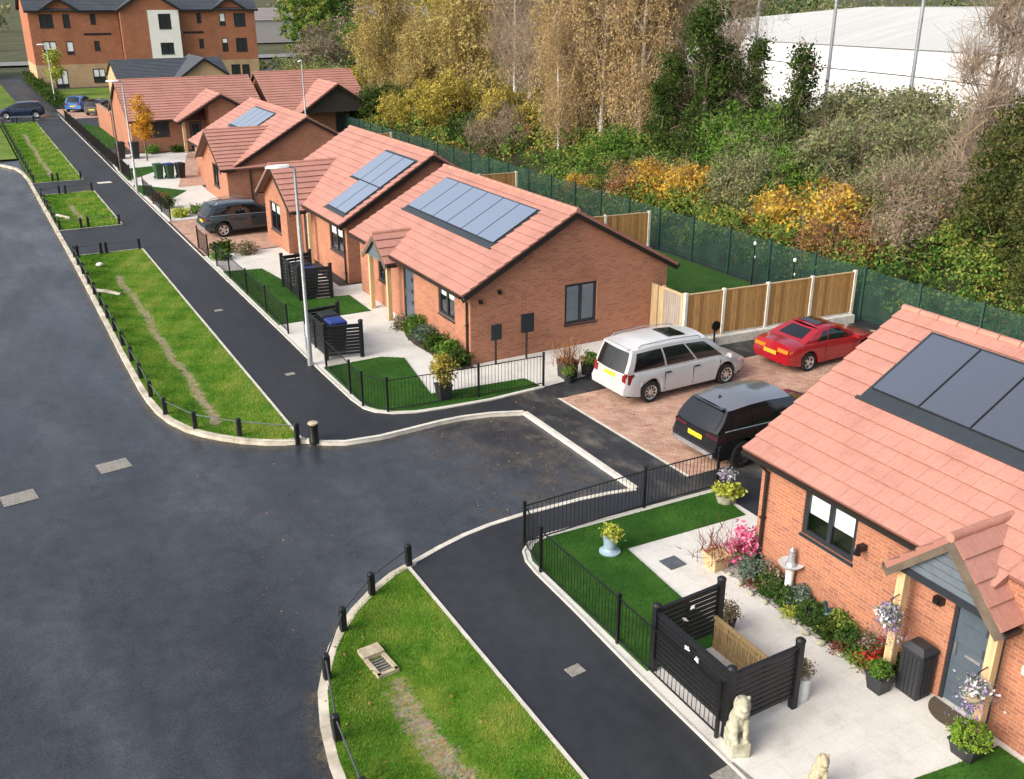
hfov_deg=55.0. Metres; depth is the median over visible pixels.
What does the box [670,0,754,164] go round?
ivy clad tree
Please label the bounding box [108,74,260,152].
bungalow
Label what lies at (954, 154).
shrub
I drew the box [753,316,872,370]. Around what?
coupe
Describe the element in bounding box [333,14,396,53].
green tree
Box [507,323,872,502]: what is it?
drive apron
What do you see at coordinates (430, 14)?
golden tree
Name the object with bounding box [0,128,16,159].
lawn
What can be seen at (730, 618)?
potted plant
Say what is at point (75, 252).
knee rail fence
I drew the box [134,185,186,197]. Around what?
lawn
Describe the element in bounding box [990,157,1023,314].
ivy clad tree
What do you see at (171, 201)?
garden shrub
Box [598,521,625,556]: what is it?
potted plant
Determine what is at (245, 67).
window
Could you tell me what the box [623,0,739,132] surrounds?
golden tree
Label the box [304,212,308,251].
door
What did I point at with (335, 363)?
garden railing
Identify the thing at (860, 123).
shrub
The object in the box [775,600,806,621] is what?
garden shrub
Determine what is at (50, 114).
side road
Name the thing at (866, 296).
fence
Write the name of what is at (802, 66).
ivy column
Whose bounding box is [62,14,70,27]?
window
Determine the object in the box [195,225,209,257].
garden railing
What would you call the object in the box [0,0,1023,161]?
ground
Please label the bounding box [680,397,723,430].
rear window
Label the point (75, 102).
hatchback
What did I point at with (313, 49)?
bare thicket
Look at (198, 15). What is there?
window
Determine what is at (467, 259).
bungalow
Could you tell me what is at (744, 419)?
window
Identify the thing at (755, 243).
ornament post
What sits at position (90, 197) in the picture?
grass
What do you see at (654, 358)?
window
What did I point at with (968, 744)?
potted plant
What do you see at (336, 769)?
kerb
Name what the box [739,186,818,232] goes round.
autumn shrub
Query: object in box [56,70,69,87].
window
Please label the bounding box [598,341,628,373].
rear window
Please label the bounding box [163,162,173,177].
wheelie bin
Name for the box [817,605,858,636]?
garden shrub
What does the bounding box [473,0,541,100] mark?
bare tree
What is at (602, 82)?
weeping birch
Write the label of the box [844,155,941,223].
shrub
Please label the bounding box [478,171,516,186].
timber fence
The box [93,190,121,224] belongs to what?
path edging
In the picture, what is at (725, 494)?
potted plant
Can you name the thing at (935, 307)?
scrub bank
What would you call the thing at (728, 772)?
drain cover
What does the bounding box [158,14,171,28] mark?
window
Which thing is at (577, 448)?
kerb
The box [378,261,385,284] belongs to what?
window
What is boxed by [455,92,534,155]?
shrub
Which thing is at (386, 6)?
distant house
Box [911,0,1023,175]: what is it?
bare tree
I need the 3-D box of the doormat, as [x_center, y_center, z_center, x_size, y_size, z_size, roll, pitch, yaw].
[7.138,5.355,16.088,0.440,0.018,0.920,-12,25,-27]
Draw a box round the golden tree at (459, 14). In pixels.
[407,0,524,110]
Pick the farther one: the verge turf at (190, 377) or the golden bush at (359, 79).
the golden bush at (359, 79)
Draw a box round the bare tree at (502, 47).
[476,2,535,90]
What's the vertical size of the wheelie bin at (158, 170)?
0.960 m
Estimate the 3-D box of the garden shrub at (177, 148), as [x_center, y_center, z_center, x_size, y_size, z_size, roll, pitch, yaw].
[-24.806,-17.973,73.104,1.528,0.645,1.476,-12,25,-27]
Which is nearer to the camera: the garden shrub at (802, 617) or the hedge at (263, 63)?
the garden shrub at (802, 617)
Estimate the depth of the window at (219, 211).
47.31 m
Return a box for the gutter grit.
[17,171,236,443]
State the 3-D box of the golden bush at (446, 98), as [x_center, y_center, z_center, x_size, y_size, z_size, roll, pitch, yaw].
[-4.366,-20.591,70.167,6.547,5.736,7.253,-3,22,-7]
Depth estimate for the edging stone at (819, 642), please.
17.82 m
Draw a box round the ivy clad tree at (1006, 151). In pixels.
[944,90,1023,285]
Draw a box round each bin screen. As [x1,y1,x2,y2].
[279,249,333,300]
[302,300,364,360]
[649,575,805,738]
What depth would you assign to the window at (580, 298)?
32.70 m
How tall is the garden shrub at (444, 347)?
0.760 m
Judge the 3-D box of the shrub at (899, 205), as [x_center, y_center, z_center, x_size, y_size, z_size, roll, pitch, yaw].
[15.393,-7.065,38.115,5.930,4.707,6.575,-12,25,-27]
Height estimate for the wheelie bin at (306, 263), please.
1.067 m
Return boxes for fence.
[1,116,81,182]
[39,182,120,229]
[72,238,299,445]
[321,543,411,778]
[342,115,1023,340]
[379,132,391,137]
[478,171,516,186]
[594,211,650,245]
[682,270,857,336]
[754,0,1023,102]
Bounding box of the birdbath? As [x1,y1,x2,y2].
[778,547,803,596]
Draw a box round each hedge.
[22,70,66,108]
[259,52,504,70]
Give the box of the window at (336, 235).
[330,224,343,257]
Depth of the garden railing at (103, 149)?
72.61 m
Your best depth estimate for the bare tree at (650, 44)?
57.01 m
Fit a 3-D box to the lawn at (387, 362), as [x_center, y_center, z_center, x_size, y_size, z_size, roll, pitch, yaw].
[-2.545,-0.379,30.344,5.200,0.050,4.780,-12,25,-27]
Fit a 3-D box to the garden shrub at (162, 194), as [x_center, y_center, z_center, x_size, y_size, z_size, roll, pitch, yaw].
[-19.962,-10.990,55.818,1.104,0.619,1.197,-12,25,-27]
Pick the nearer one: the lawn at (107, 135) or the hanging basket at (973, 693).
the hanging basket at (973, 693)
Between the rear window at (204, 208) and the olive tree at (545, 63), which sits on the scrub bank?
the olive tree at (545, 63)
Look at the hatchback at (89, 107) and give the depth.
94.36 m
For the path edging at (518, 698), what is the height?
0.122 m
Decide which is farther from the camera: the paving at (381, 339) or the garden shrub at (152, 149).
the garden shrub at (152, 149)
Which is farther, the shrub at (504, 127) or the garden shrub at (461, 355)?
the shrub at (504, 127)
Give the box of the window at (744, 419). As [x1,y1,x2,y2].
[731,412,750,428]
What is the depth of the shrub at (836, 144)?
42.72 m
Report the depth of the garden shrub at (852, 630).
17.56 m
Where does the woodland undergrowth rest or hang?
on the woodland floor
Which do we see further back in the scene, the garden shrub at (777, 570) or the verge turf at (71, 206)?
the verge turf at (71, 206)
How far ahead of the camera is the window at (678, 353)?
28.46 m
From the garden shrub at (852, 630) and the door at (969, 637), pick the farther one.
the garden shrub at (852, 630)
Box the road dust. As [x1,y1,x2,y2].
[518,419,590,495]
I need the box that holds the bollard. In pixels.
[307,420,319,444]
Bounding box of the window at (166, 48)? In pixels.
[160,42,174,54]
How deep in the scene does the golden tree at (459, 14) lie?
76.23 m
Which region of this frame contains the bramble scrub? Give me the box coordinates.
[278,61,1023,339]
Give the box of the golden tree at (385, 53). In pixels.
[338,0,433,94]
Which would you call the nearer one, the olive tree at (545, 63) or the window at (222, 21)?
the olive tree at (545, 63)
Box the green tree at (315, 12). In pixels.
[273,0,366,49]
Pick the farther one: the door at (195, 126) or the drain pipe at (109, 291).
the door at (195, 126)
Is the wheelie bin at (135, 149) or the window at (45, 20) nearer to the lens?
the wheelie bin at (135, 149)
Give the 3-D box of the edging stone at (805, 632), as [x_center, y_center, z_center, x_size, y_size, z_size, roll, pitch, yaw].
[5.414,4.486,18.161,0.172,0.097,0.132,4,22,10]
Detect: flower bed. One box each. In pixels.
[403,330,472,369]
[720,563,896,682]
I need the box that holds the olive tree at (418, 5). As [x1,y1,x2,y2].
[409,0,496,87]
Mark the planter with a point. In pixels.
(715, 559)
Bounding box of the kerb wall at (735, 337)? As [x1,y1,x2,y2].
[706,313,854,344]
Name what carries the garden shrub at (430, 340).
on the flower bed at (413, 341)
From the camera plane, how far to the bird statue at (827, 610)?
18.20 m
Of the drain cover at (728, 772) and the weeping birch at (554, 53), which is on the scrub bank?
the weeping birch at (554, 53)
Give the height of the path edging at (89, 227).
0.116 m
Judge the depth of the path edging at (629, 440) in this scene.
26.20 m
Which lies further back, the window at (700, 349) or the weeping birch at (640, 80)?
the weeping birch at (640, 80)
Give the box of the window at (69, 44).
[66,41,74,54]
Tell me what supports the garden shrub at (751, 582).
on the flower bed at (732, 568)
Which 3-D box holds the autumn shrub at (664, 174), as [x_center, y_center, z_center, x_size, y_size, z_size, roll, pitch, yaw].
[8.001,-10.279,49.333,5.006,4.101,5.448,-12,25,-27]
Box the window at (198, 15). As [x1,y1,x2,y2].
[196,13,201,22]
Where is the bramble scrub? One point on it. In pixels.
(704, 211)
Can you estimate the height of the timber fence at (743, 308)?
1.860 m
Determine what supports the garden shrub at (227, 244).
on the block paved drive at (187, 230)
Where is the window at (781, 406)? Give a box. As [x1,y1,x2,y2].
[772,400,793,414]
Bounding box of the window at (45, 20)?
[38,14,53,27]
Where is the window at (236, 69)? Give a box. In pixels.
[231,64,240,74]
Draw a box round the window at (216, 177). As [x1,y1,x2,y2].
[213,163,219,188]
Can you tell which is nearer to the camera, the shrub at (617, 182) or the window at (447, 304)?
the window at (447, 304)
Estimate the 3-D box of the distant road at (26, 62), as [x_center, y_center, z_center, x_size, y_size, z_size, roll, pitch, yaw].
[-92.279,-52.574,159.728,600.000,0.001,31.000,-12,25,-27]
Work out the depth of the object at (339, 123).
79.63 m
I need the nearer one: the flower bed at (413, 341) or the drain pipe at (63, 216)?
the flower bed at (413, 341)
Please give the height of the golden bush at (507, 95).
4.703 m
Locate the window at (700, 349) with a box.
[686,341,721,358]
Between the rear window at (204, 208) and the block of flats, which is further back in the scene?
the block of flats
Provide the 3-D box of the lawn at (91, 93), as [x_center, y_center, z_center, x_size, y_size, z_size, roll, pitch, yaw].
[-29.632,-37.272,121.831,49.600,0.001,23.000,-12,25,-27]
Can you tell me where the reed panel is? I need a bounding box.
[712,615,784,703]
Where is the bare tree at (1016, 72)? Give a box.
[999,1,1023,111]
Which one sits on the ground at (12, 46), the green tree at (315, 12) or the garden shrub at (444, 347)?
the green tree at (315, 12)
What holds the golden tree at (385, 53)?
on the scrub bank
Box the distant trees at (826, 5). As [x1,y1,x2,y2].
[0,0,1010,30]
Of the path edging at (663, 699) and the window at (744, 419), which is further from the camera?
the window at (744, 419)
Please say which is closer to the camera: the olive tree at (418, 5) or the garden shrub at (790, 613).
the garden shrub at (790, 613)
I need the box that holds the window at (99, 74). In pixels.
[93,68,106,82]
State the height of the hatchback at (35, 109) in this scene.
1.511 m
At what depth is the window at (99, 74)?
124.24 m
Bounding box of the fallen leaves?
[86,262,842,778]
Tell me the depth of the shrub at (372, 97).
79.11 m
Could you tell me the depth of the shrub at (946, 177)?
37.52 m
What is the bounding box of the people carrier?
[592,323,743,402]
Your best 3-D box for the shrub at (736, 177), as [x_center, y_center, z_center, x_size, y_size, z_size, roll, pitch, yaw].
[10.895,-9.333,45.049,4.804,4.250,4.847,-8,23,-19]
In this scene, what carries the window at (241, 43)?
in the block of flats
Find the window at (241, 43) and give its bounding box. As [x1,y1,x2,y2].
[236,38,247,51]
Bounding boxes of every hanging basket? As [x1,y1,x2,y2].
[867,594,909,656]
[944,666,1006,725]
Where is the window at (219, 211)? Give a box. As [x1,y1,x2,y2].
[214,207,226,214]
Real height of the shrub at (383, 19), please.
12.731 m
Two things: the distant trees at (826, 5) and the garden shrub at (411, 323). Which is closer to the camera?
the garden shrub at (411, 323)
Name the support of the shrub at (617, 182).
on the scrub bank
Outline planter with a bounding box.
[676,508,749,572]
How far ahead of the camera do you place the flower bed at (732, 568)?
19.06 m
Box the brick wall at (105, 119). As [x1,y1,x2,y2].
[96,103,114,137]
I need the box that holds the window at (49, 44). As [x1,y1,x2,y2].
[42,41,57,54]
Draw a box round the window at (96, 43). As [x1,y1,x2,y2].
[94,41,100,50]
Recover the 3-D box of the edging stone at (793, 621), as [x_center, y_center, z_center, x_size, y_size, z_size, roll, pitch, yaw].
[5.287,4.357,18.489,0.121,0.089,0.158,-14,26,-31]
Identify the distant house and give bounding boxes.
[254,7,325,42]
[335,6,429,22]
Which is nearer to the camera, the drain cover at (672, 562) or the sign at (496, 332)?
the drain cover at (672, 562)
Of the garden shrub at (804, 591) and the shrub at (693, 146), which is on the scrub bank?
the shrub at (693, 146)
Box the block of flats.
[15,0,259,87]
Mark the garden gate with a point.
(666, 304)
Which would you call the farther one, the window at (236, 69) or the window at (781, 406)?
the window at (236, 69)
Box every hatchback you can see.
[0,101,44,118]
[64,95,89,111]
[83,98,110,114]
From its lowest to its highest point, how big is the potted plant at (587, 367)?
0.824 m
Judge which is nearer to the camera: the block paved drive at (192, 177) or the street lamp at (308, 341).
the street lamp at (308, 341)
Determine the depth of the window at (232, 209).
47.62 m
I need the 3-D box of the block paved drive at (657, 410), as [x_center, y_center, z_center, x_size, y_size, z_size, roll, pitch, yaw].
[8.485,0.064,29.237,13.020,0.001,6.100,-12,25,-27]
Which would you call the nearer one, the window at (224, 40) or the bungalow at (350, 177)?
the bungalow at (350, 177)
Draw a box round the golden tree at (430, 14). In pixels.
[418,0,498,82]
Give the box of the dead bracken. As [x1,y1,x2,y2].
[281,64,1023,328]
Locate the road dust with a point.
(583, 494)
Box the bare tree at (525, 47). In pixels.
[484,0,560,113]
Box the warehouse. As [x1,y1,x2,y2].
[546,6,1023,120]
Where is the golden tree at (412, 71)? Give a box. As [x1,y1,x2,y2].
[377,8,447,94]
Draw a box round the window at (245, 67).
[242,64,250,77]
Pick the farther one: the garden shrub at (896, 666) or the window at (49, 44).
the window at (49, 44)
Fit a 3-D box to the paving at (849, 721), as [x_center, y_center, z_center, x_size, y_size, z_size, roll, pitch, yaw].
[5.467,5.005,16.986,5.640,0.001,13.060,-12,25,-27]
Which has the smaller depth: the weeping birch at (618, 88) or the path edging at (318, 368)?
the path edging at (318, 368)
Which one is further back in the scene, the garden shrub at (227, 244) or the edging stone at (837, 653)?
the garden shrub at (227, 244)
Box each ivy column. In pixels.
[732,23,782,131]
[769,29,830,191]
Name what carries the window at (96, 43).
in the block of flats
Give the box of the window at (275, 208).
[270,200,281,235]
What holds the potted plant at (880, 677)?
on the paving at (849, 721)
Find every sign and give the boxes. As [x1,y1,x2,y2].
[491,324,501,364]
[521,312,533,357]
[712,321,719,341]
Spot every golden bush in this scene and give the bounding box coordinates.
[349,52,411,88]
[374,77,439,126]
[404,65,491,129]
[468,79,548,145]
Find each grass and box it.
[0,121,580,778]
[85,124,1023,778]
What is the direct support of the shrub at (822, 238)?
on the scrub bank
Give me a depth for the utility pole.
63.68 m
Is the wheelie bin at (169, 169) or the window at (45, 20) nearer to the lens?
the wheelie bin at (169, 169)
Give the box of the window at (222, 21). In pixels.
[219,13,225,25]
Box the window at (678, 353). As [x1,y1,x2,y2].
[663,344,694,364]
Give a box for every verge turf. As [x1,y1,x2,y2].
[1,122,82,182]
[41,191,117,230]
[79,249,293,438]
[328,570,582,778]
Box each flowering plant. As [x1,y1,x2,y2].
[719,518,761,566]
[852,646,883,672]
[870,636,897,657]
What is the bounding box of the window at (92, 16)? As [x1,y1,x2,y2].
[89,14,96,24]
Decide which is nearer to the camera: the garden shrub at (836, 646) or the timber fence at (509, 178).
the garden shrub at (836, 646)
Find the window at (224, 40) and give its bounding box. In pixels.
[222,38,228,51]
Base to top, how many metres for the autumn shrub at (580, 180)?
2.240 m
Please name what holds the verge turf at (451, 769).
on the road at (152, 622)
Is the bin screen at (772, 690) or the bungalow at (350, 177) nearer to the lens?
the bin screen at (772, 690)
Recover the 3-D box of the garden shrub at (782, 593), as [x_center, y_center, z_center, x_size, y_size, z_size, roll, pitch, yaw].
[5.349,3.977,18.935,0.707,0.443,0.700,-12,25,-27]
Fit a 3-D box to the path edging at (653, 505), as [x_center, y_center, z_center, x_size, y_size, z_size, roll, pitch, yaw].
[2.785,2.823,22.508,4.622,0.130,0.050,-11,24,-25]
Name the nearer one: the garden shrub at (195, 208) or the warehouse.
the garden shrub at (195, 208)
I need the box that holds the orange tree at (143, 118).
[127,93,158,160]
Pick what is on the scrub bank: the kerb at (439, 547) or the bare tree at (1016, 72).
the bare tree at (1016, 72)
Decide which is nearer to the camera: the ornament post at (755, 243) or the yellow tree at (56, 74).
the ornament post at (755, 243)
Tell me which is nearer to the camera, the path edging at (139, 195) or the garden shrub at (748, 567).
the garden shrub at (748, 567)
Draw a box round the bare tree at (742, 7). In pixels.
[647,0,796,118]
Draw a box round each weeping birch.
[517,0,605,147]
[532,11,594,159]
[547,0,650,142]
[585,2,637,132]
[590,0,691,145]
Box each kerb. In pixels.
[0,164,305,445]
[305,410,523,445]
[318,562,415,778]
[412,487,636,562]
[524,411,636,487]
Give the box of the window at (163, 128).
[148,122,170,137]
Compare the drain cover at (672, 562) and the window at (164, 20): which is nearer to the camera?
the drain cover at (672, 562)
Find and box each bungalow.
[105,54,229,91]
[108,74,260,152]
[187,97,339,203]
[250,68,376,132]
[255,125,460,282]
[347,164,679,364]
[741,304,1023,756]
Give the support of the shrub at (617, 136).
on the scrub bank
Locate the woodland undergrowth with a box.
[264,51,994,185]
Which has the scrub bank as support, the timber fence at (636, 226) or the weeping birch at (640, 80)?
the weeping birch at (640, 80)
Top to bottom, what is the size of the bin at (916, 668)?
0.980 m
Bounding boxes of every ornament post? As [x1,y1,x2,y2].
[751,241,756,284]
[792,258,796,279]
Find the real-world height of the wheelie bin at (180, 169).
0.960 m
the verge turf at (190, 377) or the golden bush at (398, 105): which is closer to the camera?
the verge turf at (190, 377)
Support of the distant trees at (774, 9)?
on the ground at (12, 46)
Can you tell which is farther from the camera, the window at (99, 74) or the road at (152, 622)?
the window at (99, 74)
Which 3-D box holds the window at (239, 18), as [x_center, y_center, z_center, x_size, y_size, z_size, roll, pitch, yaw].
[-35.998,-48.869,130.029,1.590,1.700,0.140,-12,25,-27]
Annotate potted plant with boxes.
[429,352,459,399]
[542,333,593,378]
[561,365,576,383]
[579,349,596,375]
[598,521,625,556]
[709,466,747,504]
[723,594,743,627]
[788,656,817,701]
[864,658,896,695]
[945,715,996,763]
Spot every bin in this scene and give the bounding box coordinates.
[114,141,125,157]
[128,141,139,157]
[152,163,162,178]
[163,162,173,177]
[174,162,184,177]
[293,261,311,266]
[300,266,318,295]
[316,309,338,341]
[323,316,346,349]
[895,636,939,700]
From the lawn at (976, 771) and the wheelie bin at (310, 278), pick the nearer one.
the lawn at (976, 771)
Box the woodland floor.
[259,64,813,124]
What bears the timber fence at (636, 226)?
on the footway
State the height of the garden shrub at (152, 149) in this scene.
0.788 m
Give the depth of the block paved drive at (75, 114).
95.87 m
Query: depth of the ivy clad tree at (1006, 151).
34.28 m
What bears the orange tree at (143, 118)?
on the paving at (198, 194)
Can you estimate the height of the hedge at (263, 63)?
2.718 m
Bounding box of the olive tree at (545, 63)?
[516,0,616,138]
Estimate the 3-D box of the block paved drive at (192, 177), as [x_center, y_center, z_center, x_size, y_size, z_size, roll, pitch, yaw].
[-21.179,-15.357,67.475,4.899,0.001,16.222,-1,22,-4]
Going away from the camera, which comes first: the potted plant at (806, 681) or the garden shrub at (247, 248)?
the potted plant at (806, 681)
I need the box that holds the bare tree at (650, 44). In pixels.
[583,0,701,124]
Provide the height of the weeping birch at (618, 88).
16.326 m
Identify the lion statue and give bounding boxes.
[723,695,750,757]
[806,753,829,778]
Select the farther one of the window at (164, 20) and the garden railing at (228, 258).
the window at (164, 20)
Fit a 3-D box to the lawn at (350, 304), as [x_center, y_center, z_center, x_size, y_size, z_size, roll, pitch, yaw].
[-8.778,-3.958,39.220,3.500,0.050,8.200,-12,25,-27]
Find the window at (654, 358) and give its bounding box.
[634,348,664,372]
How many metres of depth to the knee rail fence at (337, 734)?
17.22 m
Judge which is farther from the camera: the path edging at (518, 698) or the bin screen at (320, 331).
the bin screen at (320, 331)
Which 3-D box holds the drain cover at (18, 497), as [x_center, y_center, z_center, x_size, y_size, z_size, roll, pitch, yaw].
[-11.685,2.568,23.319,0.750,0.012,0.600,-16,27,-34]
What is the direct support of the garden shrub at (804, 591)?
on the flower bed at (732, 568)
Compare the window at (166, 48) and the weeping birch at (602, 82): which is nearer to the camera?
the weeping birch at (602, 82)
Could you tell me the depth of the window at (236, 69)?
131.87 m
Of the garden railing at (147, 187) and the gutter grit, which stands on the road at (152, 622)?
the gutter grit
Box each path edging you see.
[58,114,201,255]
[60,224,120,230]
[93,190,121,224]
[142,248,301,437]
[202,256,543,413]
[405,565,588,778]
[522,536,747,778]
[546,488,713,533]
[558,398,688,475]
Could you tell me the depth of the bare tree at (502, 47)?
79.62 m
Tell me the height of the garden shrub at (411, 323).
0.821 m
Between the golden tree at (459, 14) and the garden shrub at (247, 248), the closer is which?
the garden shrub at (247, 248)
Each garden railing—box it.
[63,109,131,181]
[141,177,170,220]
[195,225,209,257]
[214,242,288,333]
[323,337,544,411]
[523,447,723,738]
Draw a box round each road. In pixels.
[0,53,328,65]
[0,110,64,121]
[0,160,627,778]
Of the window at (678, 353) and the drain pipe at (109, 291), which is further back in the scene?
the drain pipe at (109, 291)
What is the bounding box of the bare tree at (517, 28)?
[495,0,556,103]
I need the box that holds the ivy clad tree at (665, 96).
[638,35,693,158]
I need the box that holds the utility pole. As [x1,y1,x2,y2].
[109,99,121,172]
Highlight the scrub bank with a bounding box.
[374,102,1022,338]
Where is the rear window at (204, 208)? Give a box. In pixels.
[198,203,209,215]
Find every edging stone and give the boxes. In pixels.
[747,590,753,595]
[790,618,796,623]
[800,629,809,635]
[816,639,825,645]
[834,650,843,656]
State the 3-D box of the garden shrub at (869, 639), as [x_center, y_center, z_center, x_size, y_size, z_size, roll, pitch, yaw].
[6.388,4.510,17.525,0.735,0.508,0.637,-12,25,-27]
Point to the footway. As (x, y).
(608, 714)
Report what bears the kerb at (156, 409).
on the road at (152, 622)
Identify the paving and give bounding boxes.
[112,151,217,220]
[203,247,603,411]
[525,491,1023,778]
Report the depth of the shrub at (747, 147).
47.95 m
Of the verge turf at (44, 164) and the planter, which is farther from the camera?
the verge turf at (44, 164)
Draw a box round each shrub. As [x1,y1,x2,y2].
[142,143,161,154]
[151,191,168,201]
[155,196,177,209]
[170,144,184,152]
[170,207,190,217]
[187,203,202,214]
[208,238,235,252]
[209,246,232,260]
[230,238,259,255]
[339,51,403,68]
[342,5,434,53]
[349,74,415,121]
[388,312,410,332]
[396,313,427,334]
[408,323,439,344]
[419,327,451,353]
[430,336,463,359]
[441,99,492,147]
[448,342,474,368]
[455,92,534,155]
[557,170,600,200]
[589,118,651,168]
[598,145,681,203]
[619,147,703,209]
[660,125,726,166]
[667,148,730,214]
[688,93,792,155]
[690,146,797,221]
[692,123,794,181]
[713,117,780,165]
[736,551,769,583]
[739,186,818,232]
[740,575,761,589]
[743,158,894,254]
[746,138,850,212]
[748,559,785,589]
[752,571,783,600]
[770,584,802,610]
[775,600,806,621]
[779,581,814,615]
[785,105,924,205]
[788,202,893,267]
[793,598,825,626]
[797,111,898,184]
[799,71,888,141]
[810,614,845,643]
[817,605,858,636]
[826,635,849,657]
[831,625,868,653]
[839,72,965,155]
[840,644,868,672]
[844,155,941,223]
[852,142,984,262]
[852,627,881,654]
[863,102,980,172]
[871,109,1017,194]
[892,651,900,678]
[903,139,1014,247]
[941,87,1009,135]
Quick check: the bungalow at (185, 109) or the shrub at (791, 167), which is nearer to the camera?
the shrub at (791, 167)
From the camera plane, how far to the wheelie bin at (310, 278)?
38.22 m
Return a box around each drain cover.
[0,489,38,506]
[95,458,131,473]
[564,663,585,676]
[659,555,686,569]
[710,762,753,778]
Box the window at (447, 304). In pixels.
[437,288,454,323]
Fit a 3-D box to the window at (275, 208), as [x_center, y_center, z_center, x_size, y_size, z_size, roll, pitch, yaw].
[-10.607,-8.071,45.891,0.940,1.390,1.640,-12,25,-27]
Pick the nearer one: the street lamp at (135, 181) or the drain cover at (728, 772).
the drain cover at (728, 772)
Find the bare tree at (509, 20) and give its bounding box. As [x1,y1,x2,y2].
[479,0,540,100]
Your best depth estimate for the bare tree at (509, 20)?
73.17 m
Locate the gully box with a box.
[357,642,398,679]
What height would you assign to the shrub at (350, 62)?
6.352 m
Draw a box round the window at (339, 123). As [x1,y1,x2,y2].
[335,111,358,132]
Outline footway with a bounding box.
[0,68,880,778]
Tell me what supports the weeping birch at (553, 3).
on the scrub bank
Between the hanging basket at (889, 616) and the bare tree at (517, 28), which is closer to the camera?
the hanging basket at (889, 616)
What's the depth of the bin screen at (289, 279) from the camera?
37.94 m
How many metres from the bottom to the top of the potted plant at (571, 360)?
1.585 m
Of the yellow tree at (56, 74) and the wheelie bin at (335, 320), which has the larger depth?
the yellow tree at (56, 74)
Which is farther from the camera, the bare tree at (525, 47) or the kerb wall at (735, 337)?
the bare tree at (525, 47)
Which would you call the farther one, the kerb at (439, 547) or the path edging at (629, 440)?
the path edging at (629, 440)
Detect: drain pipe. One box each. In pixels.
[48,213,71,218]
[91,289,121,294]
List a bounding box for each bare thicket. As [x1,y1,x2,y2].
[288,33,352,68]
[299,15,350,59]
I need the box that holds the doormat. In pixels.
[928,696,968,730]
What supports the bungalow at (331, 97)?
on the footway
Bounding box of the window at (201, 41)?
[199,39,203,47]
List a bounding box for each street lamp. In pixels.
[37,44,54,98]
[105,80,138,193]
[265,164,312,365]
[298,60,305,113]
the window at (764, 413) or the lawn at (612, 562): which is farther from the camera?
the window at (764, 413)
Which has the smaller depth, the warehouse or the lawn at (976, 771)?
the lawn at (976, 771)
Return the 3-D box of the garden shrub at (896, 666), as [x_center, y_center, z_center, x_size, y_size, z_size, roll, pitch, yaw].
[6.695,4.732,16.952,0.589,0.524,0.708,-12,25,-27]
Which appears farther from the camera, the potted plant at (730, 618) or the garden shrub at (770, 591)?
the garden shrub at (770, 591)
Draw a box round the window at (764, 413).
[751,404,777,424]
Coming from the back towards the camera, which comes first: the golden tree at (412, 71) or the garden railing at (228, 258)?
the golden tree at (412, 71)
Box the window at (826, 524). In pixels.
[799,492,858,566]
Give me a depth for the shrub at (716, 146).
47.07 m
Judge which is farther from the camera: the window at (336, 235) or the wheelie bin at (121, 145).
the wheelie bin at (121, 145)
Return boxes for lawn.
[0,84,15,108]
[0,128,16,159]
[56,87,109,102]
[82,124,125,147]
[118,166,153,180]
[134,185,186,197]
[223,268,370,324]
[324,357,538,410]
[530,491,744,670]
[654,249,755,293]
[914,746,1023,778]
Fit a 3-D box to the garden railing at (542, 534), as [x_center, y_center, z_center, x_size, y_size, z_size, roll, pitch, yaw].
[4.058,3.451,19.413,5.605,1.080,6.745,-12,25,-27]
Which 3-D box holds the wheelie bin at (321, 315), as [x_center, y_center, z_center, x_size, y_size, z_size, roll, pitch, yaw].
[-6.195,-2.084,33.123,0.600,1.067,0.762,-12,25,-27]
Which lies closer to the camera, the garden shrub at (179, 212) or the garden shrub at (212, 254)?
the garden shrub at (212, 254)
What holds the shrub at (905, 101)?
on the scrub bank
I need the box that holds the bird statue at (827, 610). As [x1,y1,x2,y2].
[822,600,836,616]
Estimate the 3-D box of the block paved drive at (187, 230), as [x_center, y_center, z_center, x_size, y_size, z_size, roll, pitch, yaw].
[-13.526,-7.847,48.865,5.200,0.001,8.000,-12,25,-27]
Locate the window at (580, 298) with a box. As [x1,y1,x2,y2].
[564,280,596,326]
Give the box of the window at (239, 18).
[233,13,245,26]
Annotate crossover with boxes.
[196,196,266,236]
[672,380,804,466]
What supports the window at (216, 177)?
in the bungalow at (238, 148)
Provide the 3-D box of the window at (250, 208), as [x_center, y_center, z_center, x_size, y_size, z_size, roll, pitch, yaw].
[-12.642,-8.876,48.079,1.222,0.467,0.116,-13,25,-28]
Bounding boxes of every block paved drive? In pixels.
[56,109,97,118]
[170,219,278,254]
[178,153,205,186]
[561,330,875,475]
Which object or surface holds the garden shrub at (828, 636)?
on the flower bed at (732, 568)
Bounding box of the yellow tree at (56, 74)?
[41,47,64,94]
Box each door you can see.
[189,121,201,148]
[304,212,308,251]
[404,268,414,320]
[939,605,1005,727]
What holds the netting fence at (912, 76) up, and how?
on the woodland floor
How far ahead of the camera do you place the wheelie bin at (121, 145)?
69.83 m
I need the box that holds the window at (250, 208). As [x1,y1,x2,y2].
[240,204,265,212]
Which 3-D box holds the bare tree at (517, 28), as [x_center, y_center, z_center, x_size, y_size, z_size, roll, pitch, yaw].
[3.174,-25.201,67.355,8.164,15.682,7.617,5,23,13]
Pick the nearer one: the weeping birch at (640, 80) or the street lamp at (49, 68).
the weeping birch at (640, 80)
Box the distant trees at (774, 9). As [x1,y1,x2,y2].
[660,0,1007,19]
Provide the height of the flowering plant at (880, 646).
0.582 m
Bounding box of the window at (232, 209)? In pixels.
[227,204,245,214]
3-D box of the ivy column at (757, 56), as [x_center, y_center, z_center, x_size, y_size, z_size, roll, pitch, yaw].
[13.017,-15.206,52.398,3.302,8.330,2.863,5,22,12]
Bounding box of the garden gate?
[650,283,683,326]

